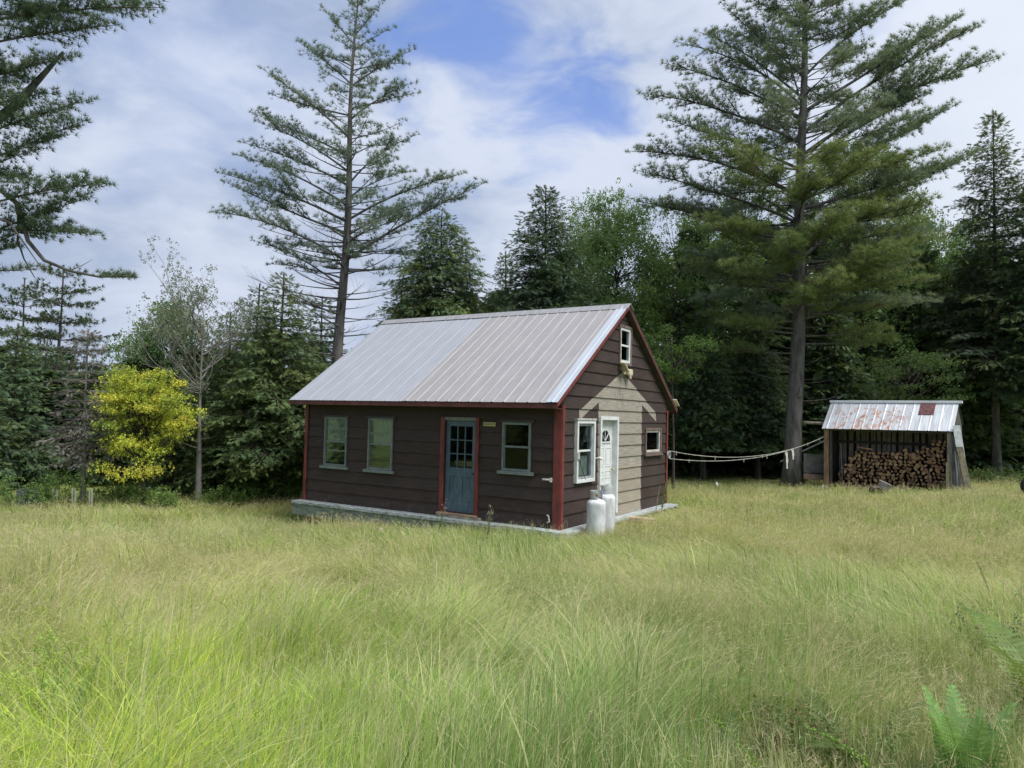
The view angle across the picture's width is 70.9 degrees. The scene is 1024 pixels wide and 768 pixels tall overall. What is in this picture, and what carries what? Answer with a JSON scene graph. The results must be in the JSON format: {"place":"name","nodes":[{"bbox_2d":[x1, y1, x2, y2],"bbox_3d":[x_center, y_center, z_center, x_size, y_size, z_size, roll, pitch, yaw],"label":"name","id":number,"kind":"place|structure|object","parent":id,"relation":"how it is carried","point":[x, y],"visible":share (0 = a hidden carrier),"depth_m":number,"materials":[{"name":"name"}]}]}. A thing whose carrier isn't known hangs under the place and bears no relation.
{"place":"outdoors","nodes":[
{"label":"outdoors","id":0,"kind":"place"},
{"bbox_2d":[0,449,1023,767],"bbox_3d":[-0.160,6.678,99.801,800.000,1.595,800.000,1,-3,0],"label":"ground","id":1,"kind":"structure","parent":0,"point":[696,477],"depth_m":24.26,"materials":[{"name":"green plant"}]},
{"bbox_2d":[0,326,40,488],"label":"fir tree","id":2,"kind":"object","parent":1,"relation":"on","point":[5,434],"visible":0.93,"depth_m":23.50,"materials":[{"name":"green plant"}]},
{"bbox_2d":[16,488,47,505],"bbox_3d":[-13.640,3.241,20.449,0.640,0.500,0.525,2,-3,-9],"label":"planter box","id":3,"kind":"object","parent":1,"relation":"on","point":[21,491],"visible":0.23,"depth_m":20.21,"materials":[{"name":"wood"}]},
{"bbox_2d":[0,322,68,485],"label":"fir tree","id":4,"kind":"object","parent":1,"relation":"on","point":[26,463],"visible":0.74,"depth_m":24.93,"materials":[{"name":"green plant"}]},
{"bbox_2d":[0,468,75,508],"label":"bush","id":5,"kind":"object","parent":1,"relation":"on","point":[6,486],"visible":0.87,"depth_m":20.05,"materials":[{"name":"green plant"}]},
{"bbox_2d":[0,277,77,395],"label":"pine tree","id":6,"kind":"object","parent":1,"relation":"on","point":[3,316],"visible":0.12,"depth_m":32.91,"materials":[{"name":"green plant"}]},
{"bbox_2d":[0,340,97,482],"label":"fir tree","id":7,"kind":"object","parent":1,"relation":"on","point":[55,362],"visible":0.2,"depth_m":27.22,"materials":[{"name":"green plant"}]},
{"bbox_2d":[0,657,102,729],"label":"weed clump","id":8,"kind":"object","parent":1,"relation":"on","point":[37,691],"visible":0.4,"depth_m":4.11,"materials":[{"name":"green plant"}]},
{"bbox_2d":[0,262,122,416],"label":"pine tree","id":9,"kind":"object","parent":1,"relation":"on","point":[81,320],"visible":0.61,"depth_m":30.80,"materials":[{"name":"green plant"}]},
{"bbox_2d":[22,462,101,507],"bbox_3d":[-12.967,2.960,20.411,1.944,1.498,2.005,0,-3,26],"label":"bush","id":10,"kind":"object","parent":1,"relation":"on","point":[63,478],"visible":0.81,"depth_m":20.39,"materials":[{"name":"green plant"}]},
{"bbox_2d":[71,488,73,508],"bbox_3d":[-12.323,3.275,20.161,0.064,0.719,0.035,1,-3,0],"label":"garden stake","id":11,"kind":"object","parent":1,"relation":"on","point":[72,496],"visible":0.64,"depth_m":20.16,"materials":[{"name":"grey wood"}]},
{"bbox_2d":[74,488,75,506],"bbox_3d":[-12.247,3.282,20.161,0.068,0.706,0.035,1,-3,0],"label":"garden stake","id":12,"kind":"object","parent":1,"relation":"on","point":[75,496],"visible":0.64,"depth_m":20.15,"materials":[{"name":"grey wood"}]},
{"bbox_2d":[31,328,129,503],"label":"spruce tree","id":13,"kind":"object","parent":1,"relation":"on","point":[83,460],"visible":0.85,"depth_m":21.09,"materials":[{"name":"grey plant"}]},
{"bbox_2d":[0,0,167,280],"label":"pine tree","id":14,"kind":"object","parent":1,"relation":"on","point":[23,11],"visible":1,"depth_m":14.12,"materials":[{"name":"green plant"}]},
{"bbox_2d":[89,490,90,506],"bbox_3d":[-11.845,3.262,20.162,0.061,0.590,0.035,1,-3,0],"label":"garden stake","id":15,"kind":"object","parent":1,"relation":"on","point":[89,497],"visible":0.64,"depth_m":20.16,"materials":[{"name":"grey wood"}]},
{"bbox_2d":[91,488,92,507],"bbox_3d":[-11.780,3.256,20.162,0.062,0.654,0.035,1,-3,0],"label":"garden stake","id":16,"kind":"object","parent":1,"relation":"on","point":[92,496],"visible":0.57,"depth_m":20.16,"materials":[{"name":"grey wood"}]},
{"bbox_2d":[29,620,171,686],"bbox_3d":[-2.793,1.831,4.818,0.780,0.526,0.684,1,-3,0],"label":"weed clump","id":17,"kind":"object","parent":1,"relation":"on","point":[55,653],"visible":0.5,"depth_m":4.72,"materials":[{"name":"green plant"}]},
{"bbox_2d":[54,366,167,484],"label":"hemlock tree","id":18,"kind":"object","parent":1,"relation":"on","point":[100,474],"visible":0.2,"depth_m":26.31,"materials":[{"name":"green plant"}]},
{"bbox_2d":[93,477,156,504],"bbox_3d":[-11.757,3.313,21.578,1.887,1.180,1.486,0,-3,34],"label":"bush","id":19,"kind":"object","parent":1,"relation":"on","point":[119,493],"visible":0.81,"depth_m":21.40,"materials":[{"name":"green plant"}]},
{"bbox_2d":[89,321,178,389],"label":"maple tree","id":20,"kind":"object","parent":1,"relation":"on","point":[120,355],"visible":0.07,"depth_m":30.54,"materials":[{"name":"green plant"}]},
{"bbox_2d":[77,363,208,505],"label":"maple tree","id":21,"kind":"object","parent":1,"relation":"on","point":[148,406],"visible":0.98,"depth_m":20.83,"materials":[{"name":"yellow plant"}]},
{"bbox_2d":[126,484,189,509],"bbox_3d":[-10.267,3.388,20.849,1.801,0.982,1.661,2,-3,-10],"label":"bush","id":22,"kind":"object","parent":1,"relation":"on","point":[161,499],"visible":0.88,"depth_m":20.82,"materials":[{"name":"green plant"}]},
{"bbox_2d":[119,364,210,492],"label":"hemlock tree","id":23,"kind":"object","parent":1,"relation":"on","point":[169,479],"visible":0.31,"depth_m":24.15,"materials":[{"name":"green plant"}]},
{"bbox_2d":[106,289,227,479],"bbox_3d":[-13.879,0.162,29.019,4.707,7.860,4.610,-1,-3,41],"label":"maple tree","id":24,"kind":"object","parent":1,"relation":"on","point":[153,350],"visible":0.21,"depth_m":28.40,"materials":[{"name":"green plant"}]},
{"bbox_2d":[120,231,270,502],"bbox_3d":[-10.178,-0.403,22.643,4.218,8.740,4.498,0,-3,35],"label":"dying tree","id":25,"kind":"object","parent":1,"relation":"on","point":[198,383],"visible":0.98,"depth_m":22.25,"materials":[{"name":"grey plant"}]},
{"bbox_2d":[156,312,287,498],"bbox_3d":[-9.660,0.758,24.454,4.354,6.569,4.583,1,-3,0],"label":"hemlock tree","id":26,"kind":"object","parent":1,"relation":"on","point":[218,478],"visible":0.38,"depth_m":23.85,"materials":[{"name":"green plant"}]},
{"bbox_2d":[183,481,262,507],"bbox_3d":[-8.762,3.429,21.707,2.402,1.072,1.408,2,-3,-16],"label":"bush","id":27,"kind":"object","parent":1,"relation":"on","point":[232,496],"visible":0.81,"depth_m":21.69,"materials":[{"name":"green plant"}]},
{"bbox_2d":[176,283,304,485],"bbox_3d":[-9.906,0.072,27.940,5.966,8.192,5.795,1,-3,0],"label":"hemlock tree","id":28,"kind":"object","parent":1,"relation":"on","point":[258,297],"visible":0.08,"depth_m":27.78,"materials":[{"name":"green plant"}]},
{"bbox_2d":[223,473,271,499],"bbox_3d":[-8.610,3.509,23.939,2.012,1.120,1.744,1,-3,0],"label":"bush","id":29,"kind":"object","parent":1,"relation":"on","point":[248,493],"visible":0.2,"depth_m":23.80,"materials":[{"name":"green plant"}]},
{"bbox_2d":[178,271,331,501],"bbox_3d":[-7.483,0.177,23.705,6.125,7.827,6.071,1,-3,0],"label":"hemlock tree","id":30,"kind":"object","parent":1,"relation":"on","point":[276,429],"visible":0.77,"depth_m":22.82,"materials":[{"name":"green plant"}]},
{"bbox_2d":[235,470,302,504],"bbox_3d":[-7.731,3.338,22.904,2.338,1.167,2.048,1,-3,0],"label":"bush","id":31,"kind":"object","parent":1,"relation":"on","point":[293,490],"visible":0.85,"depth_m":22.71,"materials":[{"name":"green plant"}]},
{"bbox_2d":[282,470,302,497],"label":"bush","id":32,"kind":"object","parent":1,"relation":"on","point":[296,481],"visible":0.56,"depth_m":24.28,"materials":[{"name":"green plant"}]},
{"bbox_2d":[282,298,347,480],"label":"spruce tree","id":33,"kind":"object","parent":1,"relation":"on","point":[323,348],"visible":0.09,"depth_m":29.95,"materials":[{"name":"green plant"}]},
{"bbox_2d":[207,0,488,376],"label":"pine tree","id":34,"kind":"object","parent":1,"relation":"on","point":[394,211],"visible":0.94,"depth_m":26.21,"materials":[{"name":"green plant"}]},
{"bbox_2d":[377,278,411,327],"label":"spruce tree","id":35,"kind":"object","parent":1,"relation":"on","point":[394,300],"depth_m":32.07,"materials":[{"name":"green plant"}]},
{"bbox_2d":[366,210,503,336],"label":"hemlock tree","id":36,"kind":"object","parent":1,"relation":"on","point":[440,301],"visible":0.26,"depth_m":29.62,"materials":[{"name":"green plant"}]},
{"bbox_2d":[437,499,446,537],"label":"weed","id":37,"kind":"object","parent":1,"relation":"on","point":[441,519],"visible":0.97,"depth_m":14.48,"materials":[{"name":"green plant"}]},
{"bbox_2d":[442,304,484,315],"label":"maple tree","id":38,"kind":"object","parent":1,"relation":"on","point":[482,311],"depth_m":27.70,"materials":[{"name":"green plant"}]},
{"bbox_2d":[289,303,678,539],"bbox_3d":[-0.413,1.072,20.050,8.380,6.136,7.556,0,-3,32],"label":"cabin","id":39,"kind":"object","parent":1,"relation":"on","point":[548,418],"visible":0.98,"depth_m":17.60,"materials":[{"name":"brown wood"}]},
{"bbox_2d":[319,415,349,469],"bbox_3d":[-4.598,1.511,18.763,1.000,1.395,0.150,0,-3,32],"label":"window","id":40,"kind":"structure","parent":39,"relation":"in","point":[336,426],"depth_m":18.79,"materials":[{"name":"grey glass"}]},
{"bbox_2d":[363,416,395,473],"bbox_3d":[-3.281,1.510,17.928,1.000,1.405,0.150,0,-3,32],"label":"window","id":41,"kind":"structure","parent":39,"relation":"in","point":[383,432],"depth_m":17.94,"materials":[{"name":"clear glass"}]},
{"bbox_2d":[444,420,475,512],"bbox_3d":[-1.203,1.910,16.609,0.872,2.118,0.136,0,-3,32],"label":"front door","id":42,"kind":"structure","parent":39,"relation":"in","point":[459,482],"depth_m":16.63,"materials":[{"name":"blue wood"}]},
{"bbox_2d":[497,420,533,475],"bbox_3d":[0.101,1.391,15.793,0.920,1.195,0.150,0,-3,32],"label":"window","id":43,"kind":"structure","parent":39,"relation":"in","point":[525,472],"depth_m":15.77,"materials":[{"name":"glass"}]},
{"bbox_2d":[573,418,596,483],"bbox_3d":[1.615,1.480,16.085,0.155,1.425,0.950,0,-3,32],"label":"window","id":44,"kind":"structure","parent":39,"relation":"in","point":[590,422],"depth_m":16.19,"materials":[{"name":"white paint"}]},
{"bbox_2d":[601,420,614,485],"bbox_3d":[2.241,1.972,17.205,0.149,2.212,0.866,0,-3,32],"label":"side door","id":45,"kind":"structure","parent":39,"relation":"in","point":[607,425],"depth_m":17.35,"materials":[{"name":"white paint"}]},
{"bbox_2d":[618,324,631,366],"bbox_3d":[2.825,-0.963,18.072,0.100,1.000,0.750,0,-3,32],"label":"window","id":46,"kind":"structure","parent":39,"relation":"in","point":[628,361],"depth_m":18.22,"materials":[{"name":"white paint"}]},
{"bbox_2d":[644,428,662,455],"bbox_3d":[3.844,1.577,19.627,0.140,0.745,1.280,0,-3,32],"label":"window","id":47,"kind":"structure","parent":39,"relation":"in","point":[657,451],"depth_m":19.71,"materials":[{"name":"white wood"}]},
{"bbox_2d":[667,436,824,460],"bbox_3d":[8.160,2.130,23.974,10.256,0.772,0.094,4,-3,-43],"label":"clothesline","id":48,"kind":"object","parent":39,"relation":"attached to","point":[669,454],"visible":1,"depth_m":22.79,"materials":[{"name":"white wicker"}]},
{"bbox_2d":[785,451,787,468],"bbox_3d":[9.678,2.668,25.351,0.133,0.620,0.024,1,-3,0],"label":"rag","id":49,"kind":"object","parent":48,"relation":"hanging from","point":[786,453],"visible":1,"depth_m":25.34,"materials":[{"name":"white fabric"}]},
{"bbox_2d":[486,504,493,537],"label":"weed","id":50,"kind":"object","parent":1,"relation":"on","point":[488,524],"visible":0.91,"depth_m":13.96,"materials":[{"name":"green plant"}]},
{"bbox_2d":[487,250,517,311],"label":"spruce tree","id":51,"kind":"object","parent":1,"relation":"on","point":[500,277],"visible":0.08,"depth_m":34.14,"materials":[{"name":"green plant"}]},
{"bbox_2d":[0,213,1023,492],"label":"woods","id":52,"kind":"object","parent":1,"relation":"on","point":[772,465],"visible":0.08,"depth_m":34.23,"materials":[{"name":"green plant"}]},
{"bbox_2d":[483,184,609,312],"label":"spruce tree","id":53,"kind":"object","parent":1,"relation":"on","point":[565,277],"visible":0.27,"depth_m":29.28,"materials":[{"name":"green plant"}]},
{"bbox_2d":[547,195,618,303],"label":"birch tree","id":54,"kind":"object","parent":1,"relation":"on","point":[578,217],"visible":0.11,"depth_m":36.98,"materials":[{"name":"green plant"}]},
{"bbox_2d":[586,490,605,538],"bbox_3d":[1.780,2.850,15.220,0.404,1.180,0.404,3,-3,-34],"label":"propane tank","id":55,"kind":"object","parent":1,"relation":"on","point":[596,510],"visible":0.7,"depth_m":15.07,"materials":[{"name":"metal"}]},
{"bbox_2d":[600,485,615,535],"bbox_3d":[2.039,2.794,15.613,0.404,1.180,0.404,3,-3,-30],"label":"propane tank","id":56,"kind":"object","parent":1,"relation":"on","point":[609,498],"visible":0.48,"depth_m":15.45,"materials":[{"name":"metal"}]},
{"bbox_2d":[564,177,681,348],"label":"birch tree","id":57,"kind":"object","parent":1,"relation":"on","point":[606,240],"visible":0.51,"depth_m":32.47,"materials":[{"name":"green plant"}]},
{"bbox_2d":[629,516,653,523],"bbox_3d":[2.976,3.116,16.481,0.567,0.148,0.220,1,-3,12],"label":"wood block","id":58,"kind":"object","parent":1,"relation":"on","point":[635,517],"depth_m":16.40,"materials":[{"name":"beige wood"}]},
{"bbox_2d":[660,479,669,511],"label":"weed","id":59,"kind":"object","parent":1,"relation":"on","point":[662,504],"visible":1,"depth_m":18.54,"materials":[{"name":"green plant"}]},
{"bbox_2d":[643,320,723,489],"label":"maple tree","id":60,"kind":"object","parent":1,"relation":"on","point":[673,375],"visible":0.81,"depth_m":25.87,"materials":[{"name":"green plant"}]},
{"bbox_2d":[623,192,748,471],"bbox_3d":[7.893,-2.324,34.132,6.126,13.753,6.142,1,-3,0],"label":"maple tree","id":61,"kind":"object","parent":1,"relation":"on","point":[680,327],"visible":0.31,"depth_m":33.28,"materials":[{"name":"green plant"}]},
{"bbox_2d":[666,294,757,480],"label":"hemlock tree","id":62,"kind":"object","parent":1,"relation":"on","point":[700,431],"visible":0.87,"depth_m":30.52,"materials":[{"name":"green plant"}]},
{"bbox_2d":[659,710,778,767],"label":"fern","id":63,"kind":"object","parent":1,"relation":"on","point":[733,717],"visible":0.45,"depth_m":3.54,"materials":[{"name":"green plant"}]},
{"bbox_2d":[707,713,758,767],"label":"fern frond","id":64,"kind":"object","parent":1,"relation":"on","point":[743,748],"visible":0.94,"depth_m":3.21,"materials":[{"name":"green plant"}]},
{"bbox_2d":[682,160,816,468],"bbox_3d":[11.549,-3.329,36.422,6.923,16.092,6.865,1,-3,0],"label":"maple tree","id":65,"kind":"object","parent":1,"relation":"on","point":[726,171],"visible":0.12,"depth_m":35.69,"materials":[{"name":"green plant"}]},
{"bbox_2d":[706,287,811,479],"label":"hemlock tree","id":66,"kind":"object","parent":1,"relation":"on","point":[756,431],"visible":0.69,"depth_m":32.03,"materials":[{"name":"green plant"}]},
{"bbox_2d":[742,694,847,767],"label":"weed clump","id":67,"kind":"object","parent":1,"relation":"on","point":[792,721],"visible":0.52,"depth_m":3.56,"materials":[{"name":"green plant"}]},
{"bbox_2d":[624,0,1005,487],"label":"pine tree","id":68,"kind":"object","parent":1,"relation":"on","point":[869,266],"visible":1,"depth_m":28.25,"materials":[{"name":"green plant"}]},
{"bbox_2d":[780,441,823,461],"bbox_3d":[11.543,2.672,28.572,1.662,0.944,0.056,0,-3,25],"label":"pole","id":69,"kind":"object","parent":68,"relation":"attached to","point":[809,447],"visible":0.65,"depth_m":28.42,"materials":[{"name":"wood"}]},
{"bbox_2d":[802,724,877,767],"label":"fern frond","id":70,"kind":"object","parent":1,"relation":"on","point":[865,760],"visible":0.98,"depth_m":3.19,"materials":[{"name":"green plant"}]},
{"bbox_2d":[802,280,879,455],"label":"hemlock tree","id":71,"kind":"object","parent":1,"relation":"on","point":[821,407],"visible":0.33,"depth_m":32.56,"materials":[{"name":"green plant"}]},
{"bbox_2d":[840,444,842,486],"bbox_3d":[12.555,3.178,27.372,0.033,1.798,0.215,1,-3,0],"label":"pole","id":72,"kind":"object","parent":1,"relation":"on","point":[841,465],"visible":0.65,"depth_m":27.38,"materials":[{"name":"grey wood"}]},
{"bbox_2d":[762,676,943,767],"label":"fern","id":73,"kind":"object","parent":1,"relation":"on","point":[836,727],"visible":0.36,"depth_m":3.65,"materials":[{"name":"green plant"}]},
{"bbox_2d":[785,685,932,767],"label":"weed clump","id":74,"kind":"object","parent":1,"relation":"on","point":[891,749],"visible":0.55,"depth_m":3.45,"materials":[{"name":"green plant"}]},
{"bbox_2d":[805,134,932,398],"bbox_3d":[16.926,-3.885,34.653,5.834,16.919,6.775,-1,-3,40],"label":"maple tree","id":75,"kind":"object","parent":1,"relation":"on","point":[911,272],"visible":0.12,"depth_m":33.79,"materials":[{"name":"green plant"}]},
{"bbox_2d":[822,400,962,490],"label":"firewood shed","id":76,"kind":"structure","parent":1,"relation":"on","point":[850,426],"depth_m":26.90,"materials":[{"name":"metal"}]},
{"bbox_2d":[804,473,823,479],"bbox_3d":[11.738,3.590,27.805,1.005,0.246,0.307,1,-3,3],"label":"shelf board","id":77,"kind":"object","parent":76,"relation":"attached to","point":[813,476],"visible":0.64,"depth_m":27.66,"materials":[{"name":"wood"}]},
{"bbox_2d":[804,453,823,472],"bbox_3d":[11.763,3.074,27.893,0.893,0.754,0.031,1,-3,3],"label":"grey panel","id":78,"kind":"object","parent":77,"relation":"on","point":[813,463],"visible":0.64,"depth_m":27.88,"materials":[{"name":"grey metal"}]},
{"bbox_2d":[805,421,823,424],"bbox_3d":[11.912,1.530,28.122,0.870,0.130,0.115,0,-3,20],"label":"rail","id":79,"kind":"object","parent":76,"relation":"attached to","point":[814,423],"visible":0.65,"depth_m":28.11,"materials":[{"name":"grey wood"}]},
{"bbox_2d":[953,425,964,457],"bbox_3d":[15.263,1.973,24.553,0.305,1.124,0.212,1,-3,0],"label":"metal sheet","id":80,"kind":"object","parent":76,"relation":"attached to","point":[958,436],"visible":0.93,"depth_m":24.59,"materials":[{"name":"silver metal"}]},
{"bbox_2d":[861,264,941,400],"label":"hemlock tree","id":81,"kind":"object","parent":1,"relation":"on","point":[895,326],"visible":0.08,"depth_m":35.49,"materials":[{"name":"green plant"}]},
{"bbox_2d":[878,190,956,380],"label":"maple tree","id":82,"kind":"object","parent":1,"relation":"on","point":[931,225],"visible":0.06,"depth_m":37.54,"materials":[{"name":"green plant"}]},
{"bbox_2d":[850,347,986,405],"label":"beech tree","id":83,"kind":"object","parent":1,"relation":"on","point":[907,392],"visible":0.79,"depth_m":30.03,"materials":[{"name":"green plant"}]},
{"bbox_2d":[882,218,998,394],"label":"maple tree","id":84,"kind":"object","parent":1,"relation":"on","point":[951,254],"visible":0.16,"depth_m":35.35,"materials":[{"name":"green plant"}]},
{"bbox_2d":[954,451,957,490],"bbox_3d":[15.057,2.944,24.359,0.043,1.317,0.356,1,-3,18],"label":"pole","id":85,"kind":"object","parent":1,"relation":"on","point":[956,469],"visible":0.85,"depth_m":24.36,"materials":[{"name":"grey metal"}]},
{"bbox_2d":[958,461,963,491],"bbox_3d":[15.383,2.724,24.720,0.143,1.927,0.263,2,-3,-12],"label":"plank","id":86,"kind":"object","parent":1,"relation":"on","point":[960,478],"visible":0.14,"depth_m":24.63,"materials":[{"name":"grey wood"}]},
{"bbox_2d":[904,110,1023,476],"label":"spruce tree","id":87,"kind":"object","parent":1,"relation":"on","point":[986,278],"visible":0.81,"depth_m":32.02,"materials":[{"name":"green plant"}]},
{"bbox_2d":[956,446,971,488],"bbox_3d":[15.150,2.893,24.086,0.221,1.586,0.473,2,-3,-18],"label":"plank","id":88,"kind":"object","parent":1,"relation":"on","point":[963,467],"visible":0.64,"depth_m":24.09,"materials":[{"name":"wood"}]},
{"bbox_2d":[922,322,1014,451],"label":"hemlock tree","id":89,"kind":"object","parent":1,"relation":"on","point":[975,422],"visible":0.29,"depth_m":32.57,"materials":[{"name":"green plant"}]},
{"bbox_2d":[922,684,1023,767],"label":"fern","id":90,"kind":"object","parent":1,"relation":"on","point":[946,723],"visible":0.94,"depth_m":3.03,"materials":[{"name":"green plant"}]},
{"bbox_2d":[937,208,1023,469],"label":"maple tree","id":91,"kind":"object","parent":1,"relation":"on","point":[958,238],"visible":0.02,"depth_m":38.50,"materials":[{"name":"green plant"}]},
{"bbox_2d":[975,562,991,602],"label":"weed","id":92,"kind":"object","parent":1,"relation":"on","point":[983,578],"visible":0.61,"depth_m":7.61,"materials":[{"name":"green plant"}]},
{"bbox_2d":[945,602,1023,666],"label":"weed clump","id":93,"kind":"object","parent":1,"relation":"on","point":[1013,624],"visible":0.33,"depth_m":5.55,"materials":[{"name":"green plant"}]},
{"bbox_2d":[968,463,1007,482],"bbox_3d":[18.202,3.633,27.914,1.967,1.157,1.769,1,-3,0],"label":"bush","id":94,"kind":"object","parent":1,"relation":"on","point":[976,471],"visible":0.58,"depth_m":27.79,"materials":[{"name":"green plant"}]},
{"bbox_2d":[961,607,1023,714],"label":"fern","id":95,"kind":"object","parent":1,"relation":"on","point":[1016,667],"visible":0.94,"depth_m":4.24,"materials":[{"name":"green plant"}]},
{"bbox_2d":[961,685,1023,764],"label":"weed clump","id":96,"kind":"object","parent":1,"relation":"on","point":[1020,721],"visible":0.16,"depth_m":3.56,"materials":[{"name":"green plant"}]},
{"bbox_2d":[970,149,1023,408],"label":"spruce tree","id":97,"kind":"object","parent":1,"relation":"on","point":[1011,393],"visible":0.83,"depth_m":30.55,"materials":[{"name":"green plant"}]},
{"bbox_2d":[971,466,1023,484],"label":"bush","id":98,"kind":"object","parent":1,"relation":"on","point":[992,478],"visible":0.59,"depth_m":27.07,"materials":[{"name":"green plant"}]},
{"bbox_2d":[981,306,1023,475],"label":"hemlock tree","id":99,"kind":"object","parent":1,"relation":"on","point":[1013,442],"visible":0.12,"depth_m":33.46,"materials":[{"name":"green plant"}]},
{"bbox_2d":[1020,479,1023,492],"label":"tyre","id":100,"kind":"object","parent":1,"relation":"on","point":[1022,485],"visible":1,"depth_m":21.96,"materials":[{"name":"black rubber"}]},
{"bbox_2d":[0,0,1023,386],"label":"sky","id":101,"kind":"structure","parent":0,"point":[517,95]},
{"bbox_2d":[869,485,883,493],"bbox_3d":[12.354,3.626,24.386,0.340,0.340,0.580,1,-3,12],"label":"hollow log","id":102,"kind":"object","parent":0,"point":[875,488],"visible":0.52,"depth_m":24.26,"materials":[{"name":"brown wood"}]},
{"bbox_2d":[877,480,891,491],"bbox_3d":[12.686,3.493,24.451,0.456,0.442,0.424,1,-3,0],"label":"bucket","id":103,"kind":"object","parent":102,"relation":"on","point":[882,484],"visible":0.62,"depth_m":24.35,"materials":[{"name":"grey metal"}]}
]}

